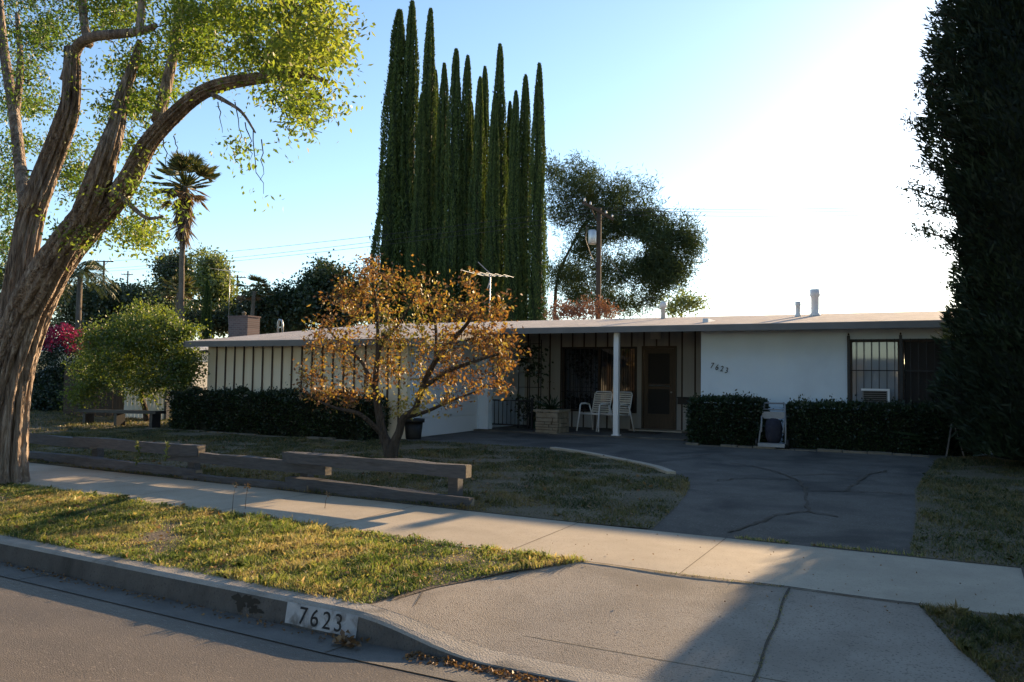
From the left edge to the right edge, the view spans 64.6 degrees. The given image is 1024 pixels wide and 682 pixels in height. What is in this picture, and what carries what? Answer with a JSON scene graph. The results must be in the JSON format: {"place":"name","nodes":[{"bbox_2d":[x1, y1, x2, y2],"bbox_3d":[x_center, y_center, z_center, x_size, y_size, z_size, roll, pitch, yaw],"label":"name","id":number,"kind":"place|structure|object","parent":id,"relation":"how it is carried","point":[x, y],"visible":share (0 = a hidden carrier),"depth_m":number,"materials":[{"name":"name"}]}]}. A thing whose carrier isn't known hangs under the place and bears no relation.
{"place":"outdoors","nodes":[
{"label":"outdoors","id":0,"kind":"place"},
{"bbox_2d":[29,409,171,432],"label":"lawn grass","id":1,"kind":"structure","parent":0,"point":[76,424],"depth_m":20.69,"materials":[{"name":"green plant"}]},
{"bbox_2d":[0,576,453,681],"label":"street","id":2,"kind":"structure","parent":0,"point":[47,634],"depth_m":4.46,"materials":[{"name":"grey asphalt"}]},
{"bbox_2d":[0,561,557,681],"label":"gutter","id":3,"kind":"object","parent":2,"relation":"on","point":[370,653],"depth_m":4.86,"materials":[{"name":"grey concrete"}]},
{"bbox_2d":[319,629,369,647],"bbox_3d":[-0.979,1.716,4.670,0.323,0.095,0.173,-1,-3,27],"label":"leaf pile","id":4,"kind":"object","parent":3,"relation":"on","point":[343,639],"visible":0.99,"depth_m":4.63,"materials":[{"name":"brown plant"}]},
{"bbox_2d":[212,265,246,323],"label":"tv aerial","id":5,"kind":"object","parent":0,"point":[229,289],"visible":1,"depth_m":55.38,"materials":[{"name":"silver metal"}]},
{"bbox_2d":[80,208,590,262],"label":"power line","id":6,"kind":"object","parent":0,"point":[375,235],"visible":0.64,"depth_m":50.07,"materials":[{"name":"metal"}]},
{"bbox_2d":[29,410,689,528],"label":"front lawn","id":7,"kind":"structure","parent":0,"point":[528,511],"depth_m":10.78,"materials":[{"name":"plant"}]},
{"bbox_2d":[30,367,57,407],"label":"dark shrub","id":8,"kind":"object","parent":7,"relation":"on","point":[38,379],"visible":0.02,"depth_m":26.92,"materials":[{"name":"green plant"}]},
{"bbox_2d":[30,372,63,411],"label":"dark shrub","id":9,"kind":"object","parent":7,"relation":"on","point":[44,399],"visible":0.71,"depth_m":25.71,"materials":[{"name":"green plant"}]},
{"bbox_2d":[42,359,84,389],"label":"dark shrub","id":10,"kind":"object","parent":7,"relation":"on","point":[57,375],"visible":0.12,"depth_m":27.44,"materials":[{"name":"green plant"}]},
{"bbox_2d":[35,322,105,387],"bbox_3d":[-15.312,0.721,27.431,6.200,3.665,1.888,-2,-4,42],"label":"bougainvillea","id":11,"kind":"object","parent":7,"relation":"on","point":[59,342],"visible":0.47,"depth_m":27.18,"materials":[{"name":"pink plant"}]},
{"bbox_2d":[68,349,94,369],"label":"dark shrub","id":12,"kind":"object","parent":7,"relation":"on","point":[77,362],"visible":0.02,"depth_m":26.31,"materials":[{"name":"green plant"}]},
{"bbox_2d":[63,367,123,416],"bbox_3d":[-12.079,1.476,23.536,2.845,1.500,0.126,-1,-3,27],"label":"board fence","id":13,"kind":"object","parent":7,"relation":"on","point":[115,403],"visible":0.27,"depth_m":23.37,"materials":[{"name":"brown wood"}]},
{"bbox_2d":[74,409,165,427],"bbox_3d":[-9.600,1.880,19.785,2.958,0.436,0.323,-1,-3,27],"label":"timber bench","id":14,"kind":"object","parent":7,"relation":"on","point":[154,419],"visible":0.84,"depth_m":19.66,"materials":[{"name":"brown wood"}]},
{"bbox_2d":[51,290,212,420],"bbox_3d":[-9.791,0.420,20.682,6.624,3.546,2.294,-1,-3,34],"label":"citrus tree","id":15,"kind":"object","parent":7,"relation":"on","point":[136,333],"visible":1,"depth_m":19.96,"materials":[{"name":"green plant"}]},
{"bbox_2d":[124,368,169,419],"bbox_3d":[-10.077,1.421,22.325,1.785,1.550,0.110,-1,-3,27],"label":"board fence","id":16,"kind":"object","parent":7,"relation":"on","point":[152,406],"visible":0.19,"depth_m":22.27,"materials":[{"name":"white paint"}]},
{"bbox_2d":[163,441,170,461],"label":"weed","id":17,"kind":"object","parent":7,"relation":"on","point":[167,449],"visible":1,"depth_m":10.48,"materials":[{"name":"green plant"}]},
{"bbox_2d":[145,428,354,440],"bbox_3d":[-5.819,1.988,17.355,6.029,0.054,0.154,-1,-3,27],"label":"stone edging","id":18,"kind":"object","parent":7,"relation":"on","point":[322,438],"visible":0.62,"depth_m":17.14,"materials":[{"name":"grey stone"}]},
{"bbox_2d":[29,433,473,510],"bbox_3d":[-4.789,1.607,10.990,10.144,0.532,0.406,-1,-3,30],"label":"rail fence","id":19,"kind":"object","parent":7,"relation":"on","point":[307,466],"visible":0.83,"depth_m":9.69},
{"bbox_2d":[166,382,390,440],"bbox_3d":[-5.289,1.472,17.610,6.058,1.213,1.095,-1,-3,27],"label":"clipped hedge","id":20,"kind":"object","parent":7,"relation":"on","point":[225,410],"visible":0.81,"depth_m":17.30,"materials":[{"name":"green plant"}]},
{"bbox_2d":[41,431,651,518],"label":"fallen leaves","id":21,"kind":"object","parent":7,"relation":"on","point":[590,468],"visible":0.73,"depth_m":11.89,"materials":[{"name":"brown plant"}]},
{"bbox_2d":[289,252,531,457],"bbox_3d":[-1.803,0.272,12.927,5.137,3.457,2.059,-1,-3,27],"label":"persimmon tree","id":22,"kind":"object","parent":7,"relation":"on","point":[390,446],"visible":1,"depth_m":12.83,"materials":[{"name":"orange plant"}]},
{"bbox_2d":[550,447,675,473],"bbox_3d":[1.571,1.902,13.027,0.325,0.098,3.783,2,-3,-23],"label":"lawn edging","id":23,"kind":"object","parent":7,"relation":"on","point":[663,469],"visible":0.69,"depth_m":12.86,"materials":[{"name":"concrete"}]},
{"bbox_2d":[0,0,961,363],"label":"sky","id":24,"kind":"structure","parent":0,"point":[755,115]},
{"bbox_2d":[0,462,1023,681],"bbox_3d":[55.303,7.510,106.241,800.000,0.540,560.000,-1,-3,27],"label":"ground","id":25,"kind":"structure","parent":0,"point":[495,574],"depth_m":5.62,"materials":[{"name":"brown soil"}]},
{"bbox_2d":[0,238,72,326],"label":"broadleaf tree","id":26,"kind":"object","parent":25,"relation":"on","point":[1,284],"visible":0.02,"depth_m":47.66,"materials":[{"name":"green plant"}]},
{"bbox_2d":[62,260,121,340],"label":"feather palm","id":27,"kind":"object","parent":25,"relation":"on","point":[80,272],"visible":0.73,"depth_m":56.43,"materials":[{"name":"green plant"}]},
{"bbox_2d":[95,259,113,279],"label":"utility pole","id":28,"kind":"object","parent":25,"relation":"on","point":[104,264],"visible":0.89,"depth_m":92.37,"materials":[{"name":"brown wood"}]},
{"bbox_2d":[121,271,132,286],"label":"utility pole","id":29,"kind":"object","parent":25,"relation":"on","point":[127,274],"visible":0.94,"depth_m":135.57,"materials":[{"name":"brown wood"}]},
{"bbox_2d":[50,273,224,335],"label":"broadleaf tree","id":30,"kind":"object","parent":25,"relation":"on","point":[94,305],"visible":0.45,"depth_m":74.77,"materials":[{"name":"green plant"}]},
{"bbox_2d":[36,311,260,399],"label":"neighbour house","id":31,"kind":"structure","parent":25,"relation":"on","point":[243,324],"depth_m":32.17,"materials":[{"name":"white paint"}]},
{"bbox_2d":[146,243,200,321],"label":"broadleaf tree","id":32,"kind":"object","parent":25,"relation":"on","point":[167,271],"visible":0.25,"depth_m":85.66,"materials":[{"name":"green plant"}]},
{"bbox_2d":[160,275,200,321],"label":"fan palm","id":33,"kind":"object","parent":25,"relation":"on","point":[174,281],"visible":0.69,"depth_m":66.94,"materials":[{"name":"green plant"}]},
{"bbox_2d":[145,150,221,325],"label":"fan palm","id":34,"kind":"object","parent":25,"relation":"on","point":[191,163],"visible":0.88,"depth_m":63.27,"materials":[{"name":"green plant"}]},
{"bbox_2d":[0,0,375,484],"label":"street tree","id":35,"kind":"object","parent":25,"relation":"on","point":[36,277],"visible":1,"depth_m":9.37,"materials":[{"name":"green plant"}]},
{"bbox_2d":[197,280,212,339],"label":"cypress tree","id":36,"kind":"object","parent":25,"relation":"on","point":[206,314],"visible":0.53,"depth_m":56.15,"materials":[{"name":"green plant"}]},
{"bbox_2d":[177,242,242,338],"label":"broadleaf tree","id":37,"kind":"object","parent":25,"relation":"on","point":[217,277],"visible":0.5,"depth_m":80.04,"materials":[{"name":"green plant"}]},
{"bbox_2d":[235,273,274,315],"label":"fan palm","id":38,"kind":"object","parent":25,"relation":"on","point":[254,297],"visible":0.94,"depth_m":62.36,"materials":[{"name":"green plant"}]},
{"bbox_2d":[189,270,330,338],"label":"broadleaf tree","id":39,"kind":"object","parent":25,"relation":"on","point":[290,309],"visible":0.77,"depth_m":64.92,"materials":[{"name":"green plant"}]},
{"bbox_2d":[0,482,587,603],"bbox_3d":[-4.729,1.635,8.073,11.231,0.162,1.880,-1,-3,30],"label":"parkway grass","id":40,"kind":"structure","parent":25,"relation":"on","point":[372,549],"depth_m":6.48,"materials":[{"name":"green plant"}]},
{"bbox_2d":[6,491,540,591],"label":"fallen leaves","id":41,"kind":"object","parent":40,"relation":"on","point":[273,532],"visible":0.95,"depth_m":6.63,"materials":[{"name":"brown plant"}]},
{"bbox_2d":[0,534,652,681],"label":"kerb","id":42,"kind":"structure","parent":25,"relation":"on","point":[379,626],"depth_m":5.10,"materials":[{"name":"concrete"}]},
{"bbox_2d":[289,248,377,328],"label":"broadleaf tree","id":43,"kind":"object","parent":25,"relation":"on","point":[325,271],"visible":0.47,"depth_m":65.01,"materials":[{"name":"green plant"}]},
{"bbox_2d":[367,8,405,324],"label":"cypress tree","id":44,"kind":"object","parent":25,"relation":"on","point":[389,187],"visible":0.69,"depth_m":56.35,"materials":[{"name":"green plant"}]},
{"bbox_2d":[393,0,421,323],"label":"cypress tree","id":45,"kind":"object","parent":25,"relation":"on","point":[410,83],"visible":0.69,"depth_m":56.44,"materials":[{"name":"green plant"}]},
{"bbox_2d":[404,93,427,323],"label":"cypress tree","id":46,"kind":"object","parent":25,"relation":"on","point":[419,216],"visible":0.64,"depth_m":54.44,"materials":[{"name":"green plant"}]},
{"bbox_2d":[404,7,437,322],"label":"cypress tree","id":47,"kind":"object","parent":25,"relation":"on","point":[428,90],"visible":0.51,"depth_m":55.50,"materials":[{"name":"green plant"}]},
{"bbox_2d":[430,69,438,295],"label":"cypress tree","id":48,"kind":"object","parent":25,"relation":"on","point":[437,90],"visible":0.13,"depth_m":56.59,"materials":[{"name":"green plant"}]},
{"bbox_2d":[426,62,448,322],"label":"cypress tree","id":49,"kind":"object","parent":25,"relation":"on","point":[440,148],"visible":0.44,"depth_m":54.97,"materials":[{"name":"green plant"}]},
{"bbox_2d":[434,48,464,322],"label":"cypress tree","id":50,"kind":"object","parent":25,"relation":"on","point":[452,183],"visible":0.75,"depth_m":53.85,"materials":[{"name":"green plant"}]},
{"bbox_2d":[456,54,473,321],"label":"cypress tree","id":51,"kind":"object","parent":25,"relation":"on","point":[466,148],"visible":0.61,"depth_m":54.34,"materials":[{"name":"green plant"}]},
{"bbox_2d":[469,102,475,290],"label":"cypress tree","id":52,"kind":"object","parent":25,"relation":"on","point":[472,114],"visible":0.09,"depth_m":55.37,"materials":[{"name":"green plant"}]},
{"bbox_2d":[464,76,487,321],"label":"cypress tree","id":53,"kind":"object","parent":25,"relation":"on","point":[478,202],"visible":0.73,"depth_m":52.92,"materials":[{"name":"green plant"}]},
{"bbox_2d":[482,65,489,253],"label":"cypress tree","id":54,"kind":"object","parent":25,"relation":"on","point":[486,97],"visible":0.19,"depth_m":54.56,"materials":[{"name":"green plant"}]},
{"bbox_2d":[478,95,503,321],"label":"cypress tree","id":55,"kind":"object","parent":25,"relation":"on","point":[492,263],"visible":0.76,"depth_m":51.90,"materials":[{"name":"green plant"}]},
{"bbox_2d":[482,42,508,317],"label":"cypress tree","id":56,"kind":"object","parent":25,"relation":"on","point":[499,87],"visible":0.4,"depth_m":52.86,"materials":[{"name":"green plant"}]},
{"bbox_2d":[502,101,511,257],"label":"cypress tree","id":57,"kind":"object","parent":25,"relation":"on","point":[509,113],"visible":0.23,"depth_m":53.90,"materials":[{"name":"green plant"}]},
{"bbox_2d":[501,90,524,320],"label":"cypress tree","id":58,"kind":"object","parent":25,"relation":"on","point":[512,244],"visible":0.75,"depth_m":51.46,"materials":[{"name":"green plant"}]},
{"bbox_2d":[517,74,531,319],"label":"cypress tree","id":59,"kind":"object","parent":25,"relation":"on","point":[525,134],"visible":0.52,"depth_m":52.23,"materials":[{"name":"green plant"}]},
{"bbox_2d":[518,62,551,320],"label":"cypress tree","id":60,"kind":"object","parent":25,"relation":"on","point":[537,261],"visible":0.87,"depth_m":51.27,"materials":[{"name":"green plant"}]},
{"bbox_2d":[539,291,623,319],"bbox_3d":[2.564,-0.783,29.219,3.492,2.011,2.461,-1,-3,27],"label":"rusty shrub","id":61,"kind":"object","parent":25,"relation":"on","point":[580,311],"visible":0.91,"depth_m":28.89,"materials":[{"name":"red plant"}]},
{"bbox_2d":[183,289,991,455],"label":"ranch house","id":62,"kind":"structure","parent":25,"relation":"on","point":[663,369],"depth_m":17.90,"materials":[{"name":"paint"}]},
{"bbox_2d":[419,343,477,436],"bbox_3d":[-1.401,1.080,18.163,0.100,2.020,2.500,-1,-3,27],"label":"garage door","id":63,"kind":"structure","parent":62,"relation":"in","point":[465,420],"depth_m":18.23,"materials":[{"name":"paint"}]},
{"bbox_2d":[462,262,510,321],"bbox_3d":[-0.660,-1.271,24.120,1.247,2.133,1.360,-1,-3,27],"label":"tv aerial","id":64,"kind":"object","parent":62,"relation":"attached to","point":[489,284],"visible":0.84,"depth_m":24.13,"materials":[{"name":"silver metal"}]},
{"bbox_2d":[492,398,532,429],"bbox_3d":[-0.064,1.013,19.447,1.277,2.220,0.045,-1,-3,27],"label":"iron railing","id":65,"kind":"object","parent":62,"relation":"on","point":[519,424],"visible":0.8,"depth_m":19.29,"materials":[{"name":"black metal"}]},
{"bbox_2d":[506,340,553,428],"bbox_3d":[0.418,1.041,19.557,1.231,2.150,0.629,-1,-3,27],"label":"trellis vine","id":66,"kind":"object","parent":62,"relation":"on","point":[530,365],"visible":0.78,"depth_m":19.56,"materials":[{"name":"green plant"}]},
{"bbox_2d":[530,414,536,427],"bbox_3d":[0.565,1.878,19.803,0.310,0.507,0.310,-1,-3,27],"label":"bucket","id":67,"kind":"object","parent":62,"relation":"on","point":[534,421],"visible":0.17,"depth_m":19.67,"materials":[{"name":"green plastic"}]},
{"bbox_2d":[533,409,570,433],"bbox_3d":[0.910,1.826,18.445,0.640,0.543,0.648,-1,-3,27],"label":"stone planter","id":68,"kind":"object","parent":62,"relation":"on","point":[548,421],"visible":0.97,"depth_m":18.20,"materials":[{"name":"stone"}]},
{"bbox_2d":[535,394,565,409],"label":"spiky plant","id":69,"kind":"object","parent":68,"relation":"in","point":[552,406],"visible":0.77,"depth_m":18.46,"materials":[{"name":"green plant"}]},
{"bbox_2d":[576,391,612,431],"bbox_3d":[1.972,1.649,19.068,0.645,0.943,0.714,-1,-4,39],"label":"patio chair","id":70,"kind":"object","parent":62,"relation":"on","point":[599,408],"visible":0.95,"depth_m":19.20,"materials":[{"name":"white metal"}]},
{"bbox_2d":[561,346,636,412],"bbox_3d":[2.182,0.966,20.440,2.000,1.640,0.113,-1,-3,27],"label":"porch window","id":71,"kind":"structure","parent":62,"relation":"in","point":[586,371],"depth_m":20.54,"materials":[{"name":"black glass"}]},
{"bbox_2d":[596,391,633,431],"bbox_3d":[2.412,1.644,18.839,0.645,0.943,0.714,-2,-4,41],"label":"patio chair","id":72,"kind":"object","parent":62,"relation":"on","point":[626,403],"visible":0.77,"depth_m":18.92,"materials":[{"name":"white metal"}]},
{"bbox_2d":[623,431,661,433],"bbox_3d":[2.991,2.098,18.613,0.800,0.018,0.450,-1,-3,27],"label":"door mat","id":73,"kind":"object","parent":62,"relation":"on","point":[645,432],"depth_m":18.48,"materials":[{"name":"black plastic"}]},
{"bbox_2d":[641,346,676,429],"bbox_3d":[3.578,1.147,19.719,0.860,2.050,0.165,-1,-3,27],"label":"front door","id":74,"kind":"structure","parent":62,"relation":"in","point":[659,363],"depth_m":19.71,"materials":[{"name":"brown wood"}]},
{"bbox_2d":[847,332,978,411],"bbox_3d":[8.389,0.637,14.906,4.115,1.635,0.230,-1,-3,27],"label":"front window","id":75,"kind":"structure","parent":62,"relation":"in","point":[875,367],"depth_m":15.54,"materials":[{"name":"black glass"}]},
{"bbox_2d":[582,198,613,318],"bbox_3d":[4.044,-1.559,38.521,1.569,10.529,0.418,1,-3,-8],"label":"utility pole","id":76,"kind":"object","parent":25,"relation":"on","point":[594,237],"visible":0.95,"depth_m":38.62,"materials":[{"name":"brown wood"}]},
{"bbox_2d":[106,212,595,268],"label":"power line","id":77,"kind":"object","parent":76,"relation":"attached to","point":[384,240],"visible":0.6,"depth_m":49.17,"materials":[{"name":"metal"}]},
{"bbox_2d":[103,216,605,271],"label":"power line","id":78,"kind":"object","parent":76,"relation":"attached to","point":[384,244],"visible":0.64,"depth_m":49.78,"materials":[{"name":"metal"}]},
{"bbox_2d":[599,245,653,307],"bbox_3d":[4.258,-2.807,31.809,0.024,4.265,13.661,1,-3,-1],"label":"power line","id":79,"kind":"object","parent":76,"relation":"attached to","point":[622,275],"visible":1,"depth_m":31.61,"materials":[{"name":"metal"}]},
{"bbox_2d":[601,209,936,211],"bbox_3d":[13.610,-5.611,33.875,21.294,1.534,0.024,-1,-3,27],"label":"power line","id":80,"kind":"object","parent":76,"relation":"attached to","point":[813,211],"visible":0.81,"depth_m":34.13,"materials":[{"name":"metal"}]},
{"bbox_2d":[595,206,947,208],"bbox_3d":[13.426,-5.755,33.979,21.718,1.580,0.024,-1,-3,27],"label":"power line","id":81,"kind":"object","parent":76,"relation":"attached to","point":[808,208],"visible":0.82,"depth_m":34.07,"materials":[{"name":"metal"}]},
{"bbox_2d":[608,213,946,215],"bbox_3d":[13.807,-5.423,33.762,20.838,1.446,0.024,-1,-3,27],"label":"power line","id":82,"kind":"object","parent":76,"relation":"attached to","point":[828,215],"visible":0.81,"depth_m":33.85,"materials":[{"name":"metal"}]},
{"bbox_2d":[544,147,714,319],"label":"pine tree","id":83,"kind":"object","parent":25,"relation":"on","point":[659,266],"visible":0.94,"depth_m":83.39,"materials":[{"name":"green plant"}]},
{"bbox_2d":[372,560,994,681],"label":"driveway apron","id":84,"kind":"object","parent":25,"relation":"on","point":[696,620],"visible":1,"depth_m":4.76,"materials":[{"name":"concrete"}]},
{"bbox_2d":[655,535,922,678],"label":"joint grass","id":85,"kind":"structure","parent":84,"relation":"on","point":[838,547],"depth_m":6.53,"materials":[{"name":"green plant"}]},
{"bbox_2d":[682,389,773,445],"bbox_3d":[4.236,1.521,15.914,1.779,1.168,1.030,-1,-3,27],"label":"clipped hedge","id":86,"kind":"object","parent":25,"relation":"on","point":[724,419],"visible":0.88,"depth_m":15.66,"materials":[{"name":"green plant"}]},
{"bbox_2d":[686,442,928,456],"bbox_3d":[5.264,2.006,14.830,4.224,0.100,0.146,-1,-3,27],"label":"stone edging","id":87,"kind":"object","parent":25,"relation":"on","point":[835,450],"visible":0.55,"depth_m":14.58,"materials":[{"name":"grey stone"}]},
{"bbox_2d":[780,394,980,456],"bbox_3d":[6.669,1.528,14.867,3.494,1.124,1.047,-1,-3,27],"label":"clipped hedge","id":88,"kind":"object","parent":25,"relation":"on","point":[814,425],"visible":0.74,"depth_m":14.69,"materials":[{"name":"green plant"}]},
{"bbox_2d":[919,598,1023,681],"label":"parkway grass","id":89,"kind":"structure","parent":25,"relation":"on","point":[1014,634],"depth_m":4.45,"materials":[{"name":"green plant"}]},
{"bbox_2d":[21,463,1023,616],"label":"sidewalk","id":90,"kind":"structure","parent":0,"point":[933,581],"depth_m":6.67,"materials":[{"name":"concrete"}]},
{"bbox_2d":[134,440,141,464],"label":"weed","id":91,"kind":"object","parent":90,"relation":"on","point":[136,447],"visible":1,"depth_m":10.73,"materials":[{"name":"green plant"}]},
{"bbox_2d":[402,431,962,556],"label":"driveway","id":92,"kind":"structure","parent":0,"point":[851,500],"depth_m":10.00,"materials":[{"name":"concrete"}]},
{"bbox_2d":[405,418,424,439],"bbox_3d":[-2.024,1.803,16.646,0.450,0.420,0.450,-1,-3,27],"label":"flower pot","id":93,"kind":"object","parent":92,"relation":"on","point":[413,429],"visible":0.83,"depth_m":16.49,"materials":[{"name":"black plastic"}]},
{"bbox_2d":[755,402,789,448],"bbox_3d":[4.906,1.583,15.224,0.600,0.854,0.420,-1,-3,27],"label":"hand cart","id":94,"kind":"object","parent":92,"relation":"on","point":[773,430],"visible":0.99,"depth_m":15.17,"materials":[{"name":"metal"}]},
{"bbox_2d":[889,396,980,454],"bbox_3d":[7.666,1.453,14.133,1.862,1.048,2.027,2,-3,-22],"label":"yucca plant","id":95,"kind":"object","parent":92,"relation":"on","point":[954,444],"visible":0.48,"depth_m":14.02,"materials":[{"name":"green plant"}]},
{"bbox_2d":[945,420,963,456],"bbox_3d":[7.621,1.669,13.942,0.290,0.646,0.280,-1,-3,27],"label":"leaning board","id":96,"kind":"object","parent":92,"relation":"on","point":[949,441],"visible":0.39,"depth_m":13.86,"materials":[{"name":"grey wood"}]},
{"bbox_2d":[658,284,712,316],"bbox_3d":[5.229,-0.891,24.436,1.756,1.743,1.569,-1,-3,27],"label":"dark shrub","id":97,"kind":"object","parent":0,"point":[686,302],"visible":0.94,"depth_m":24.27,"materials":[{"name":"green plant"}]},
{"bbox_2d":[654,307,924,307],"bbox_3d":[16.363,-1.606,36.728,20.550,0.424,0.024,-1,-3,27],"label":"power line","id":98,"kind":"object","parent":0,"point":[877,307],"visible":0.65,"depth_m":36.28,"materials":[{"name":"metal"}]},
{"bbox_2d":[644,291,950,297],"bbox_3d":[15.056,-2.245,37.444,23.546,0.299,0.024,-1,-3,27],"label":"power line","id":99,"kind":"object","parent":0,"point":[800,295],"visible":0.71,"depth_m":38.26,"materials":[{"name":"metal"}]},
{"bbox_2d":[909,454,1023,567],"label":"side lawn","id":100,"kind":"structure","parent":0,"point":[962,473],"depth_m":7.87,"materials":[{"name":"plant"}]},
{"bbox_2d":[896,0,1023,460],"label":"cedar tree","id":101,"kind":"object","parent":100,"relation":"on","point":[978,116],"visible":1,"depth_m":11.88,"materials":[{"name":"green plant"}]}
]}

